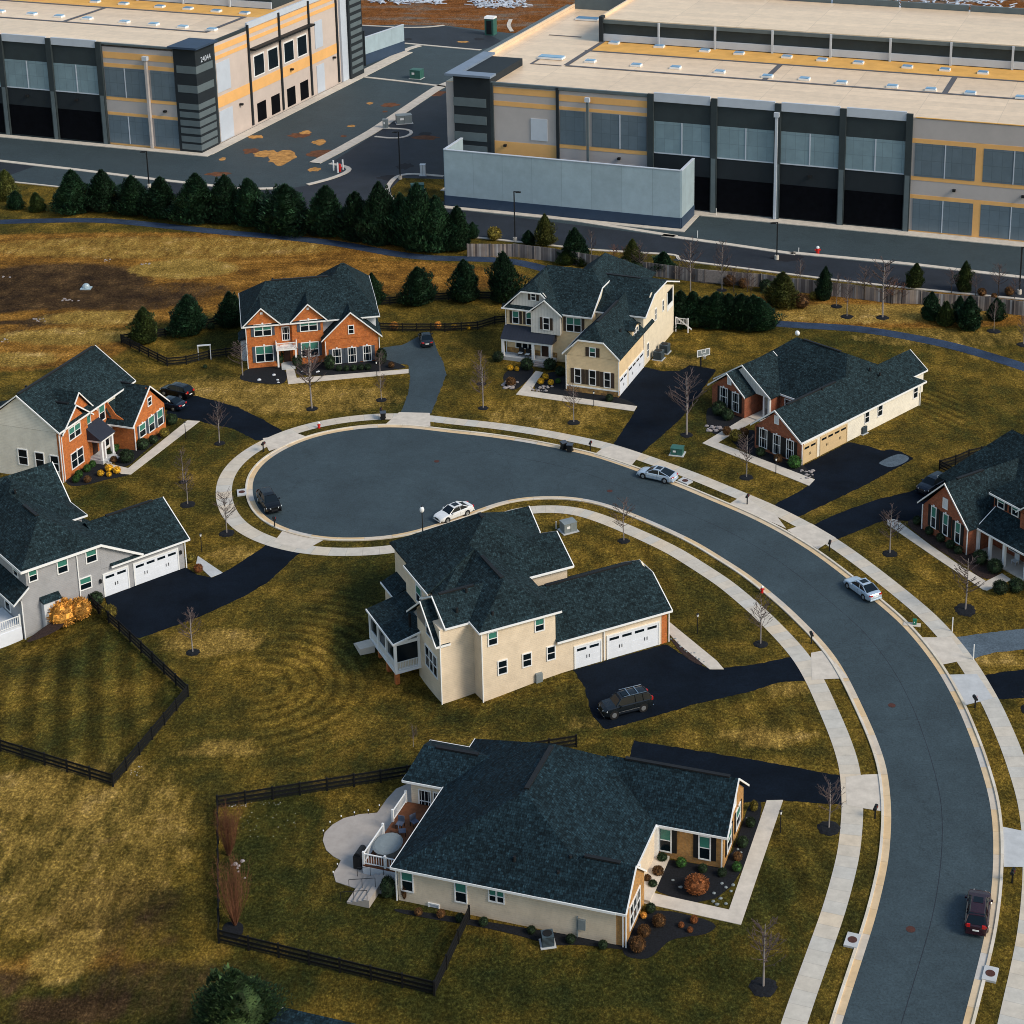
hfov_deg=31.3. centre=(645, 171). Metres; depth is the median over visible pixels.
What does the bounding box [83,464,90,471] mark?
shrub
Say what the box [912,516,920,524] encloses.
shrub
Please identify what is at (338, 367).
shrub
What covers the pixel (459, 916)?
shrub
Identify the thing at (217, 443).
mulch ring
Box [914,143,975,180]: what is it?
window
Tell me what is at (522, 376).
mulch bed
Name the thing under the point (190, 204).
evergreen tree
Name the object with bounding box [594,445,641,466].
driveway apron
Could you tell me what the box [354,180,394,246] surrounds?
evergreen tree
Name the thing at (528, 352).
porch chair
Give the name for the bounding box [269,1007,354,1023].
rambler house
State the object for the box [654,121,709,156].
window
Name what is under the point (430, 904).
window
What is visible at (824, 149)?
window
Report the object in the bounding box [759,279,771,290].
shrub
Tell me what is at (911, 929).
manhole cover
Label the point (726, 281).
shrub
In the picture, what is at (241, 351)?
bare sapling
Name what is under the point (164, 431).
shrub
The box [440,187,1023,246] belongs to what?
building apron
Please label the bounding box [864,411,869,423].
window
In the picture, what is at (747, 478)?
mulch ring
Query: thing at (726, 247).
bare sapling
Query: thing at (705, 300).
evergreen tree
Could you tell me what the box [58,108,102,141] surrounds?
louvre door
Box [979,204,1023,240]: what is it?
window
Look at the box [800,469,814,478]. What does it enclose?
garden rocks
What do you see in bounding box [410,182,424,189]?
utility cabinet
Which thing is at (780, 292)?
evergreen tree
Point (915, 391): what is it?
window
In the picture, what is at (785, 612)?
kerb
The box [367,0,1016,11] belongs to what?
site rubble
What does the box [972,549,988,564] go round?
shrub
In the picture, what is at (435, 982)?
rail fence
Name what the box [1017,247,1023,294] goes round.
light pole
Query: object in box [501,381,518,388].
garden rocks
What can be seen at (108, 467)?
shrub
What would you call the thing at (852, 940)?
drain inlet
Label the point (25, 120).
louvre door
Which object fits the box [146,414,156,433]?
window
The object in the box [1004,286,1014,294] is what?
shrub
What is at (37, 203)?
evergreen tree
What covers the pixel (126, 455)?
shrub
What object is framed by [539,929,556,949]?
air conditioner
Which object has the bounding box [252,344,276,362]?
window
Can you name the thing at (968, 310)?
evergreen tree
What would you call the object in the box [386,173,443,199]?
lot kerb
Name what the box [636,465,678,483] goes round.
parked car
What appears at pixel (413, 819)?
deck chair
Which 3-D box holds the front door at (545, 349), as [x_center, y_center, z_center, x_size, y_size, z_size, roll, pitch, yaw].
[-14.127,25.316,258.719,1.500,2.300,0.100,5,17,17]
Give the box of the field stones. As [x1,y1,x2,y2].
[1,259,150,341]
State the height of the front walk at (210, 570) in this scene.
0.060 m
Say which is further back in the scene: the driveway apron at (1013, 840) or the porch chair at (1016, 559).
the porch chair at (1016, 559)
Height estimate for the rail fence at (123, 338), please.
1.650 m
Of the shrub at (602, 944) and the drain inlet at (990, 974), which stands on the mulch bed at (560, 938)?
the shrub at (602, 944)
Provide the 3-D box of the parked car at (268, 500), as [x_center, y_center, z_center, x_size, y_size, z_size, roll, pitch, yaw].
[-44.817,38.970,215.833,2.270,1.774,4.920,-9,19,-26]
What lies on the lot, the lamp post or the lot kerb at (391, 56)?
the lot kerb at (391, 56)
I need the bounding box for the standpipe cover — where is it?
[80,283,91,289]
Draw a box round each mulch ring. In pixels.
[180,501,194,507]
[186,649,199,655]
[214,441,224,445]
[219,529,234,536]
[306,406,317,410]
[376,398,386,401]
[478,406,487,409]
[567,420,579,424]
[617,538,629,543]
[680,432,692,437]
[716,288,726,291]
[739,474,752,480]
[748,977,777,996]
[753,640,767,647]
[817,821,840,835]
[831,304,841,308]
[840,314,853,318]
[876,315,888,319]
[882,550,897,556]
[954,603,975,616]
[987,328,1000,333]
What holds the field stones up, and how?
on the ground at (111, 909)
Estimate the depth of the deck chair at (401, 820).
156.69 m
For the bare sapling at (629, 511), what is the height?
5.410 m
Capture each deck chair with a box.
[395,815,404,827]
[398,823,405,836]
[409,813,418,827]
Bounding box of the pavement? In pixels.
[216,413,1023,1023]
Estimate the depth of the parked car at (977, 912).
145.31 m
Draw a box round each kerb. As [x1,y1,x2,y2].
[0,160,275,189]
[15,181,58,186]
[245,424,1003,1023]
[307,163,350,184]
[310,82,445,163]
[362,25,444,27]
[363,76,445,86]
[364,45,420,70]
[374,128,412,138]
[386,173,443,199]
[405,43,481,50]
[477,237,1023,299]
[496,210,1023,278]
[507,19,512,30]
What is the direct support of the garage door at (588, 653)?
in the house at (485, 606)
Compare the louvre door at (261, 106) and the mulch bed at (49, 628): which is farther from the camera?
the louvre door at (261, 106)
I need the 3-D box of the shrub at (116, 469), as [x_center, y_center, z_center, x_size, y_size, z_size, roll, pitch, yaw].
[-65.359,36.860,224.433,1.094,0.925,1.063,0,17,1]
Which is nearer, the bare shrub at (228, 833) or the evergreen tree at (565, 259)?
the bare shrub at (228, 833)
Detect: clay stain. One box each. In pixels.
[204,172,231,175]
[243,148,258,153]
[248,135,262,138]
[253,150,276,156]
[268,150,296,165]
[287,133,310,137]
[299,130,311,133]
[306,150,331,157]
[308,167,320,171]
[313,139,324,145]
[376,175,394,180]
[381,103,399,106]
[396,163,413,169]
[411,135,439,139]
[418,132,431,135]
[432,91,445,95]
[770,255,803,261]
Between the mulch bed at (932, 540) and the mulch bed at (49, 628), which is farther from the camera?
the mulch bed at (932, 540)
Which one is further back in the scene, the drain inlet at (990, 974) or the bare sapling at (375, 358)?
the bare sapling at (375, 358)
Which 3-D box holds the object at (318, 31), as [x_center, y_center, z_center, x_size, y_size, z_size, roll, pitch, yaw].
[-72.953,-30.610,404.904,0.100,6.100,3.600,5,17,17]
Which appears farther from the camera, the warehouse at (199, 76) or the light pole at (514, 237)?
the warehouse at (199, 76)
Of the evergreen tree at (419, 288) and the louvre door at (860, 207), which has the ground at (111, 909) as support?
the evergreen tree at (419, 288)
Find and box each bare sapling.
[172,446,190,480]
[176,469,193,503]
[176,607,204,651]
[205,400,227,442]
[212,486,236,532]
[228,340,250,374]
[291,345,326,407]
[301,347,318,377]
[373,352,385,364]
[374,373,385,398]
[409,724,416,746]
[470,363,489,407]
[471,350,488,382]
[562,382,581,421]
[585,229,595,254]
[608,244,622,257]
[608,497,634,539]
[629,240,650,263]
[665,367,709,434]
[673,262,684,275]
[678,236,704,290]
[714,241,731,289]
[724,265,741,291]
[735,432,756,476]
[740,266,752,291]
[744,276,757,295]
[745,593,773,643]
[749,916,786,985]
[793,258,806,277]
[817,775,845,827]
[831,275,841,305]
[839,276,853,306]
[857,265,871,299]
[863,256,905,316]
[878,503,906,552]
[887,279,897,294]
[898,283,907,299]
[946,268,959,292]
[952,555,986,608]
[969,273,983,295]
[989,263,1008,295]
[990,301,999,321]
[1009,276,1020,297]
[1017,316,1023,343]
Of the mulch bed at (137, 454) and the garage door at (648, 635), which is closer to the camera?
the garage door at (648, 635)
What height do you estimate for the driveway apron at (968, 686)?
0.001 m
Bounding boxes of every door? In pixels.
[0,103,5,132]
[9,104,53,136]
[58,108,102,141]
[92,442,97,454]
[102,565,129,596]
[133,548,179,585]
[219,106,234,141]
[257,100,266,121]
[271,93,280,114]
[284,350,290,361]
[287,86,295,106]
[300,79,308,100]
[316,63,325,92]
[486,21,491,33]
[542,346,548,356]
[574,639,601,668]
[606,621,659,659]
[619,369,627,394]
[628,350,643,385]
[694,176,709,210]
[717,178,772,216]
[779,184,836,222]
[802,439,817,464]
[819,423,847,455]
[843,190,902,228]
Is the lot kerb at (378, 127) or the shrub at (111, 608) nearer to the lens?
the shrub at (111, 608)
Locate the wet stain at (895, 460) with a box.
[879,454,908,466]
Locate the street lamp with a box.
[420,505,423,530]
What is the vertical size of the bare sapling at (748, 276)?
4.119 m
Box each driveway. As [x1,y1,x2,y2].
[105,545,299,637]
[167,395,281,439]
[383,337,446,413]
[574,644,804,728]
[614,365,715,452]
[630,740,841,804]
[775,442,912,515]
[814,489,928,538]
[985,669,1023,698]
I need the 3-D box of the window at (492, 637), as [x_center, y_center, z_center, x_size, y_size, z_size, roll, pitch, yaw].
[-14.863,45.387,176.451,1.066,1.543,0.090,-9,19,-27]
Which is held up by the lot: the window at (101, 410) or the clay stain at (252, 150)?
the clay stain at (252, 150)
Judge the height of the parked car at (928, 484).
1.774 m
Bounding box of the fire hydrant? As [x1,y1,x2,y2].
[815,246,820,253]
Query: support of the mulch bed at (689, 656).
on the ground at (111, 909)
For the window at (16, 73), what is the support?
in the warehouse at (199, 76)
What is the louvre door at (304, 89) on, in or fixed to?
in the warehouse at (199, 76)
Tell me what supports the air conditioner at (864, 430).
on the ground at (111, 909)
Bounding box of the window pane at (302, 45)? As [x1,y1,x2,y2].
[297,35,306,56]
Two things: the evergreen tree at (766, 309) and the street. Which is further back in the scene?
the evergreen tree at (766, 309)
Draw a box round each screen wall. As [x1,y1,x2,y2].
[365,24,404,64]
[443,138,694,228]
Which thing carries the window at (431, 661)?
in the house at (485, 606)
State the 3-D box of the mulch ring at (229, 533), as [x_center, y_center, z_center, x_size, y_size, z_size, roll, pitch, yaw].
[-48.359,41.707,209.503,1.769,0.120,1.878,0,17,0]
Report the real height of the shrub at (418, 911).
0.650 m
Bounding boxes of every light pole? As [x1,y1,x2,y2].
[140,151,150,187]
[392,131,401,179]
[513,191,520,240]
[770,222,778,259]
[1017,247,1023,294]
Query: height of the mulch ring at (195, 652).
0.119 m
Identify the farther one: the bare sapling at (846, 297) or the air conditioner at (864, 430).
the bare sapling at (846, 297)
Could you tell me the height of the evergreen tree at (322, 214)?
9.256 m
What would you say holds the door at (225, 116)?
in the warehouse at (199, 76)
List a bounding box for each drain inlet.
[237,488,246,496]
[677,477,692,484]
[843,932,860,948]
[981,965,998,983]
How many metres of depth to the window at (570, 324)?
256.30 m
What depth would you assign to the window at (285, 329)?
256.49 m
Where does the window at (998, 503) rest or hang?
in the brick house at (974, 502)
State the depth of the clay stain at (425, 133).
375.56 m
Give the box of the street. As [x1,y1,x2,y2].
[253,427,992,1023]
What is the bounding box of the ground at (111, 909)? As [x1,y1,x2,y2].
[0,0,1023,1023]
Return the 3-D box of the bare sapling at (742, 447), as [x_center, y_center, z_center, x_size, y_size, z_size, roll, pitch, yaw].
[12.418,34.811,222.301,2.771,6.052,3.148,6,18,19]
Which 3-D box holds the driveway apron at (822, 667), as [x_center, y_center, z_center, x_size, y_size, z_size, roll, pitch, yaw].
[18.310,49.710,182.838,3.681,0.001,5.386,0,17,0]
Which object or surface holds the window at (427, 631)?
in the house at (485, 606)
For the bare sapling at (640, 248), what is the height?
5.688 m
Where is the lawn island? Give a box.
[391,178,443,201]
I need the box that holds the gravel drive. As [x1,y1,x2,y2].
[957,629,1023,658]
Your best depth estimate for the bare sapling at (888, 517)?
203.82 m
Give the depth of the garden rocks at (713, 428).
236.74 m
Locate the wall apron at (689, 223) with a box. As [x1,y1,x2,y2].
[444,205,698,231]
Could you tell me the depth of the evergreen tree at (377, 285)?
279.06 m
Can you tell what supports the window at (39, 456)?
in the brick house at (71, 416)
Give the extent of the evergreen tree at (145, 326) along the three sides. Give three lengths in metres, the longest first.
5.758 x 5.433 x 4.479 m
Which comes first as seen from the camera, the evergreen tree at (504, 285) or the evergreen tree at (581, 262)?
the evergreen tree at (504, 285)
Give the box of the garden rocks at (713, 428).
[705,425,722,431]
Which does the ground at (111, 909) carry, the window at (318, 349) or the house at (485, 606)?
the house at (485, 606)
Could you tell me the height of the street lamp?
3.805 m
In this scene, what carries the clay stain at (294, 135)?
on the lot
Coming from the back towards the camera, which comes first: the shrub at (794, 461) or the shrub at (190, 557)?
the shrub at (794, 461)
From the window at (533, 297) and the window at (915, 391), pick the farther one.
the window at (533, 297)
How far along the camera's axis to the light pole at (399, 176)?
343.14 m
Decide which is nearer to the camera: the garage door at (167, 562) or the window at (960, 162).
the garage door at (167, 562)
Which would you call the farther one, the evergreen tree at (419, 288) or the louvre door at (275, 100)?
the louvre door at (275, 100)
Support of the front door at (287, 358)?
in the brick house at (334, 312)
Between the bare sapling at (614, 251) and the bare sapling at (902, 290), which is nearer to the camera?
the bare sapling at (902, 290)
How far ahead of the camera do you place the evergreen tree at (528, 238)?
307.38 m
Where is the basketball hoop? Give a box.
[697,348,709,366]
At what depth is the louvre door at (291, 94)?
395.22 m
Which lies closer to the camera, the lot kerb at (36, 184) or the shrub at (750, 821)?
the shrub at (750, 821)
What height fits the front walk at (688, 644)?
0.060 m
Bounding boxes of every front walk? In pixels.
[106,420,199,474]
[196,556,222,576]
[286,369,408,383]
[516,371,636,410]
[644,800,782,924]
[670,623,722,668]
[703,417,814,485]
[887,519,1009,590]
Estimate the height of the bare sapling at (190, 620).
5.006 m
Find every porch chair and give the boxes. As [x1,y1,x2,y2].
[518,347,523,354]
[525,348,530,355]
[1011,552,1019,565]
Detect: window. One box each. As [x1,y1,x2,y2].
[4,59,48,89]
[4,599,10,612]
[12,567,18,578]
[17,448,28,465]
[28,569,37,582]
[34,451,44,466]
[49,455,59,471]
[53,63,98,93]
[56,559,68,574]
[68,421,80,441]
[70,446,84,469]
[80,575,91,590]
[85,549,97,564]
[87,414,90,423]
[98,404,105,419]
[104,67,146,98]
[108,115,149,145]
[137,421,147,438]
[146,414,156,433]
[147,395,151,406]
[150,70,175,101]
[154,119,179,147]
[155,407,164,426]
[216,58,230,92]
[251,323,274,336]
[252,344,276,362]
[253,51,264,77]
[267,45,278,70]
[281,326,289,340]
[283,39,293,63]
[296,33,306,57]
[297,318,320,331]
[298,341,321,356]
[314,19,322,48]
[329,347,344,363]
[344,346,359,362]
[348,325,353,333]
[359,344,374,361]
[400,872,413,892]
[415,583,421,600]
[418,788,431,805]
[424,643,437,679]
[425,621,431,639]
[428,902,439,908]
[433,791,438,800]
[454,883,467,903]
[487,630,497,646]
[488,890,504,904]
[497,659,507,675]
[509,310,521,323]
[515,342,530,348]
[522,651,531,668]
[523,311,530,324]
[528,293,538,300]
[531,118,547,140]
[534,618,544,632]
[540,317,552,330]
[546,645,555,661]
[560,110,585,145]
[563,316,583,332]
[570,368,584,383]
[585,347,599,357]
[585,369,599,385]
[592,113,646,150]
[600,372,613,388]
[629,885,640,931]
[647,342,648,357]
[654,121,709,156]
[659,828,676,853]
[693,834,715,861]
[717,126,773,161]
[717,386,729,407]
[725,821,732,857]
[729,391,741,413]
[734,799,741,833]
[756,426,770,449]
[770,433,783,455]
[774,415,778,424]
[780,131,838,167]
[783,438,796,458]
[845,137,904,172]
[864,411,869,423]
[877,405,882,417]
[912,198,972,235]
[913,387,917,399]
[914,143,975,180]
[928,504,939,530]
[939,511,951,537]
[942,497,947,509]
[951,520,963,545]
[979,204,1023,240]
[982,148,1023,185]
[995,498,1006,510]
[1009,505,1020,517]
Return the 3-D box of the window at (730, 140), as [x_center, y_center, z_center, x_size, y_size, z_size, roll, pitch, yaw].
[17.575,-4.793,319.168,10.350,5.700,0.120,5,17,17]
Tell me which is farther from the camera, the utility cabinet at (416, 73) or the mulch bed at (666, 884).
the utility cabinet at (416, 73)
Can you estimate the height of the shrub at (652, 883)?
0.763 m
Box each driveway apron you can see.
[263,433,304,450]
[274,531,322,549]
[386,412,429,425]
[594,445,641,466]
[731,495,785,527]
[788,524,835,548]
[811,651,847,679]
[846,774,880,810]
[923,637,966,663]
[946,674,992,704]
[1003,827,1023,866]
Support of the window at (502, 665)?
in the house at (485, 606)
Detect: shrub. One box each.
[46,597,75,627]
[71,475,79,482]
[71,596,92,620]
[74,470,82,476]
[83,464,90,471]
[83,475,90,482]
[88,460,95,467]
[88,591,103,604]
[97,469,103,475]
[100,603,116,619]
[105,464,112,471]
[110,444,118,451]
[110,456,117,462]
[113,466,120,472]
[118,448,133,462]
[136,438,149,449]
[148,434,157,443]
[159,427,169,436]
[165,413,177,424]
[184,552,195,561]
[193,563,202,572]
[207,322,214,328]
[209,848,254,925]
[211,798,242,855]
[276,352,283,363]
[291,354,302,366]
[323,354,335,368]
[336,365,341,370]
[343,365,349,370]
[350,364,356,370]
[357,364,363,369]
[364,363,371,369]
[375,347,386,363]
[380,875,395,898]
[388,362,394,367]
[400,887,406,898]
[414,907,422,915]
[436,909,445,918]
[455,912,463,922]
[479,916,487,926]
[487,226,501,239]
[492,351,503,361]
[505,377,515,385]
[520,357,533,369]
[527,925,535,933]
[537,378,543,383]
[542,373,548,379]
[543,358,556,369]
[555,366,564,375]
[566,933,575,943]
[598,939,607,949]
[605,393,613,401]
[629,935,645,952]
[633,259,643,266]
[637,924,650,937]
[640,912,646,918]
[644,874,650,880]
[645,902,655,913]
[648,879,657,886]
[652,865,663,875]
[652,913,665,926]
[657,852,666,861]
[675,857,686,866]
[684,872,709,895]
[690,915,698,922]
[698,863,707,873]
[711,400,727,415]
[718,867,726,876]
[721,408,733,420]
[722,426,730,434]
[723,274,736,285]
[729,429,741,441]
[732,861,741,871]
[733,851,742,860]
[736,836,748,847]
[738,278,748,287]
[740,427,748,437]
[746,816,755,827]
[750,800,758,810]
[755,446,765,455]
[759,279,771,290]
[773,454,782,462]
[787,455,801,467]
[794,293,809,307]
[809,291,816,299]
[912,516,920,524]
[924,525,933,534]
[935,533,945,541]
[945,539,954,548]
[953,545,962,553]
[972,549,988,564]
[977,288,986,295]
[987,558,1003,573]
[992,579,1008,594]
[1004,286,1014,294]
[1008,577,1023,592]
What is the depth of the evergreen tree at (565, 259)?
297.43 m
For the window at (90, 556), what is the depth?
193.51 m
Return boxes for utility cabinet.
[382,118,388,128]
[395,113,412,124]
[409,68,424,79]
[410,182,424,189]
[419,163,426,175]
[557,517,578,535]
[669,444,685,456]
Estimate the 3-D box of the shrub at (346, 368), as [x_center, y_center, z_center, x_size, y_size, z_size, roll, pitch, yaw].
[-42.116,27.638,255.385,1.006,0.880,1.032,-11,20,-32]
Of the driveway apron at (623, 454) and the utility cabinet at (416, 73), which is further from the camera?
the utility cabinet at (416, 73)
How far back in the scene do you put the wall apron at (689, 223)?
320.51 m
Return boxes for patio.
[323,784,411,893]
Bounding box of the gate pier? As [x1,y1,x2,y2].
[362,30,365,65]
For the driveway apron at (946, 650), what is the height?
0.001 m
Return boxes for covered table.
[372,832,402,858]
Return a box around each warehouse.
[0,0,363,152]
[444,0,1023,241]
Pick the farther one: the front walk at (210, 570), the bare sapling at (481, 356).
the bare sapling at (481, 356)
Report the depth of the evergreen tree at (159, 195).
319.98 m
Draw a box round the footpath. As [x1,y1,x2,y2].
[0,218,1023,370]
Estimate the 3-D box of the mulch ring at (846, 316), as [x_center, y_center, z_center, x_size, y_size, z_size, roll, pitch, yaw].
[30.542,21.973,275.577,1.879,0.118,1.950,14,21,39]
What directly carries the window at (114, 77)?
in the warehouse at (199, 76)
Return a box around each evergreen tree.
[0,169,21,200]
[5,190,26,209]
[28,192,46,212]
[47,169,95,214]
[82,169,119,212]
[112,174,150,215]
[125,305,158,343]
[138,175,177,218]
[160,172,218,224]
[165,293,208,337]
[190,963,295,1023]
[204,174,239,223]
[213,291,240,327]
[233,177,270,226]
[251,183,311,237]
[295,185,346,237]
[333,190,367,241]
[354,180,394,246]
[369,272,389,305]
[381,191,405,246]
[382,180,434,251]
[394,266,438,306]
[411,195,462,252]
[444,205,470,251]
[445,259,481,302]
[468,221,479,238]
[484,251,531,303]
[521,229,535,244]
[534,213,558,245]
[554,249,575,265]
[556,227,590,264]
[573,257,586,266]
[621,238,644,262]
[647,251,678,270]
[673,290,694,329]
[678,290,705,326]
[693,295,721,329]
[703,291,727,329]
[719,293,745,329]
[726,293,758,331]
[737,294,774,330]
[748,297,788,331]
[760,271,799,309]
[814,266,832,300]
[905,262,924,287]
[920,291,940,320]
[935,301,955,326]
[951,295,963,320]
[953,261,975,292]
[955,295,982,331]
[984,297,1007,320]
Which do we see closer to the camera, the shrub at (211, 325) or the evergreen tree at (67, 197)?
the shrub at (211, 325)
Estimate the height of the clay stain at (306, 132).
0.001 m
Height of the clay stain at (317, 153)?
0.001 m
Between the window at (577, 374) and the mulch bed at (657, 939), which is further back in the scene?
the window at (577, 374)
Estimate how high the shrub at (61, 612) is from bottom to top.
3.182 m
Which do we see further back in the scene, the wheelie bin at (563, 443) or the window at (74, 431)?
the wheelie bin at (563, 443)
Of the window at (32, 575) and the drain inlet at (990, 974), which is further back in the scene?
the window at (32, 575)
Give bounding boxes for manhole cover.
[906,926,914,932]
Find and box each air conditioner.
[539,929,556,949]
[652,348,665,361]
[659,342,670,354]
[861,425,868,435]
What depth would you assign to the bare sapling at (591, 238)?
298.31 m
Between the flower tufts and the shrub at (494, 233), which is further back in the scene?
the shrub at (494, 233)
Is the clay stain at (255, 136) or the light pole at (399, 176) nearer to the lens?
the light pole at (399, 176)
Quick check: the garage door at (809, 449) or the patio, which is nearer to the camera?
the patio
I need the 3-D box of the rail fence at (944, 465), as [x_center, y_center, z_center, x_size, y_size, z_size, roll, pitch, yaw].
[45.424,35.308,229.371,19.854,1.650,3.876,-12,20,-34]
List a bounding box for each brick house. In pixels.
[0,345,169,482]
[238,263,381,369]
[917,430,1023,580]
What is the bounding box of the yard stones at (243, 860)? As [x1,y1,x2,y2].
[231,859,245,878]
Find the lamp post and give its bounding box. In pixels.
[779,810,782,832]
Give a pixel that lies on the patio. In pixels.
(344, 839)
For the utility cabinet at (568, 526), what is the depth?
209.54 m
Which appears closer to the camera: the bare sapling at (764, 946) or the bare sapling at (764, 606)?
the bare sapling at (764, 946)
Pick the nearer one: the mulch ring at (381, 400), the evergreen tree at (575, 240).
the mulch ring at (381, 400)
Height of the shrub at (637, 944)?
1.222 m
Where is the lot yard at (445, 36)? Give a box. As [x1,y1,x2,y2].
[362,26,500,48]
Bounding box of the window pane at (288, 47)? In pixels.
[284,40,293,62]
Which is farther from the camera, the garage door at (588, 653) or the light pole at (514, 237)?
the light pole at (514, 237)
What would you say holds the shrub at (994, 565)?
on the mulch bed at (981, 570)
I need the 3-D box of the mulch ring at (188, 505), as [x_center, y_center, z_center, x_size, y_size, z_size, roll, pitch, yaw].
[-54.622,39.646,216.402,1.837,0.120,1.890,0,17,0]
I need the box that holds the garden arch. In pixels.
[197,344,210,356]
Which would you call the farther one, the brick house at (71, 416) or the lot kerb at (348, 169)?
the lot kerb at (348, 169)
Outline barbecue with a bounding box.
[353,845,367,869]
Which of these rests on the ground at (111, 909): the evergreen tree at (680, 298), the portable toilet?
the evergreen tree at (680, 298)
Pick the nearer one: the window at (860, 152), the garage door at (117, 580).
the garage door at (117, 580)
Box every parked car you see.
[159,382,194,398]
[162,395,187,411]
[256,487,281,513]
[418,332,432,346]
[433,501,474,522]
[597,684,653,719]
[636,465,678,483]
[843,576,881,601]
[915,471,945,494]
[964,889,992,936]
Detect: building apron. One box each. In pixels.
[0,51,412,156]
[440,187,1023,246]
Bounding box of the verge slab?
[903,622,920,626]
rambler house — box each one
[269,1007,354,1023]
[340,738,748,947]
[707,331,927,464]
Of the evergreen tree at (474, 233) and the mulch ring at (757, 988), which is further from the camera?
the evergreen tree at (474, 233)
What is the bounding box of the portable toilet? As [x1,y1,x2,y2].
[484,15,496,35]
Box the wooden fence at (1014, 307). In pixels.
[467,243,1023,315]
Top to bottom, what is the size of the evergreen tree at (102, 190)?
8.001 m
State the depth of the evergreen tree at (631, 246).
293.57 m
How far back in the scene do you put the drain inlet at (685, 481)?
222.01 m
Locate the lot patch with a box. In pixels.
[11,166,153,190]
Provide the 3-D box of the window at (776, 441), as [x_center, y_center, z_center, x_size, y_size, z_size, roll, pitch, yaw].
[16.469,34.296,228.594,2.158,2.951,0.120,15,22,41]
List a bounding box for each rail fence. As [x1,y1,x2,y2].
[0,594,188,786]
[120,318,240,365]
[216,734,576,995]
[379,315,506,331]
[381,292,490,304]
[939,434,1023,471]
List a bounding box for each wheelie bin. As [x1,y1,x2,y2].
[380,410,385,419]
[559,440,566,449]
[566,442,573,451]
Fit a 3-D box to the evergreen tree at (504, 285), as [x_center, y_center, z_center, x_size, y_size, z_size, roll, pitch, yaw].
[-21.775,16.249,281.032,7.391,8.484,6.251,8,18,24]
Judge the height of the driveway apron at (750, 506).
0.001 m
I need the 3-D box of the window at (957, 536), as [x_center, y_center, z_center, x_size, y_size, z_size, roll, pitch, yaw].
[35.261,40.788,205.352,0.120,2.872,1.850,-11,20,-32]
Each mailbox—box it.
[873,804,877,818]
[972,694,977,707]
[1010,867,1015,883]
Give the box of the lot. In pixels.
[0,25,1023,300]
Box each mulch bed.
[27,622,63,641]
[66,464,128,485]
[114,429,169,466]
[223,922,243,937]
[240,366,286,383]
[297,360,404,374]
[394,909,630,949]
[503,366,533,389]
[535,372,634,405]
[622,910,715,958]
[656,802,761,901]
[671,639,701,664]
[706,407,742,433]
[732,430,814,477]
[908,520,965,563]
[966,552,997,578]
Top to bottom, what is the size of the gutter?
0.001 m
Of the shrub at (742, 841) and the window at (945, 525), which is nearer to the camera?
the shrub at (742, 841)
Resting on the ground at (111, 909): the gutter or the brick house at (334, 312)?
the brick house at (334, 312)
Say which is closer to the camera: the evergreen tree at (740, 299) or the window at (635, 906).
the window at (635, 906)
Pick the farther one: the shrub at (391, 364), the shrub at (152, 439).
the shrub at (391, 364)
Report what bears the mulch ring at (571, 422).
on the ground at (111, 909)
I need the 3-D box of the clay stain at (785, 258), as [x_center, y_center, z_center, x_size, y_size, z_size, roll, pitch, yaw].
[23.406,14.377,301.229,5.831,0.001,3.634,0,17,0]
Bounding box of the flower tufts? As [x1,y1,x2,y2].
[671,817,746,905]
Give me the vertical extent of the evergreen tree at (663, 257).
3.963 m
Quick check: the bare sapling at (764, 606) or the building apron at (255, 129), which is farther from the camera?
the building apron at (255, 129)
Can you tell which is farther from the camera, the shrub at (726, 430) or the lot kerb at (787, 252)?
the lot kerb at (787, 252)
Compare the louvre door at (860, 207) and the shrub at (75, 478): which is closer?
the shrub at (75, 478)
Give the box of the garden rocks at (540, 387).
[530,385,553,391]
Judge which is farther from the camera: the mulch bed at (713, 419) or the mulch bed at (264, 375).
the mulch bed at (264, 375)
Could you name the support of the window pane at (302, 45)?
in the warehouse at (199, 76)
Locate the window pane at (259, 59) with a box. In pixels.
[254,53,264,75]
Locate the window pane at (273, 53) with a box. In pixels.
[268,47,277,69]
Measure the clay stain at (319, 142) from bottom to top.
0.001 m
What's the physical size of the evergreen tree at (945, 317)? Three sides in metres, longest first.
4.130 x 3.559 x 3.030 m
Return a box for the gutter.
[247,425,1000,1023]
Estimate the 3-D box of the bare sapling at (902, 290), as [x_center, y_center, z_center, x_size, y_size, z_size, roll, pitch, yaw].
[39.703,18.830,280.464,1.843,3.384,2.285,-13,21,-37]
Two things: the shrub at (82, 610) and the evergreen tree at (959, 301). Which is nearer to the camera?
the shrub at (82, 610)
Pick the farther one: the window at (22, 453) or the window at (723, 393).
the window at (723, 393)
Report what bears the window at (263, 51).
in the warehouse at (199, 76)
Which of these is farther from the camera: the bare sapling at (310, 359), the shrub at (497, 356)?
the shrub at (497, 356)

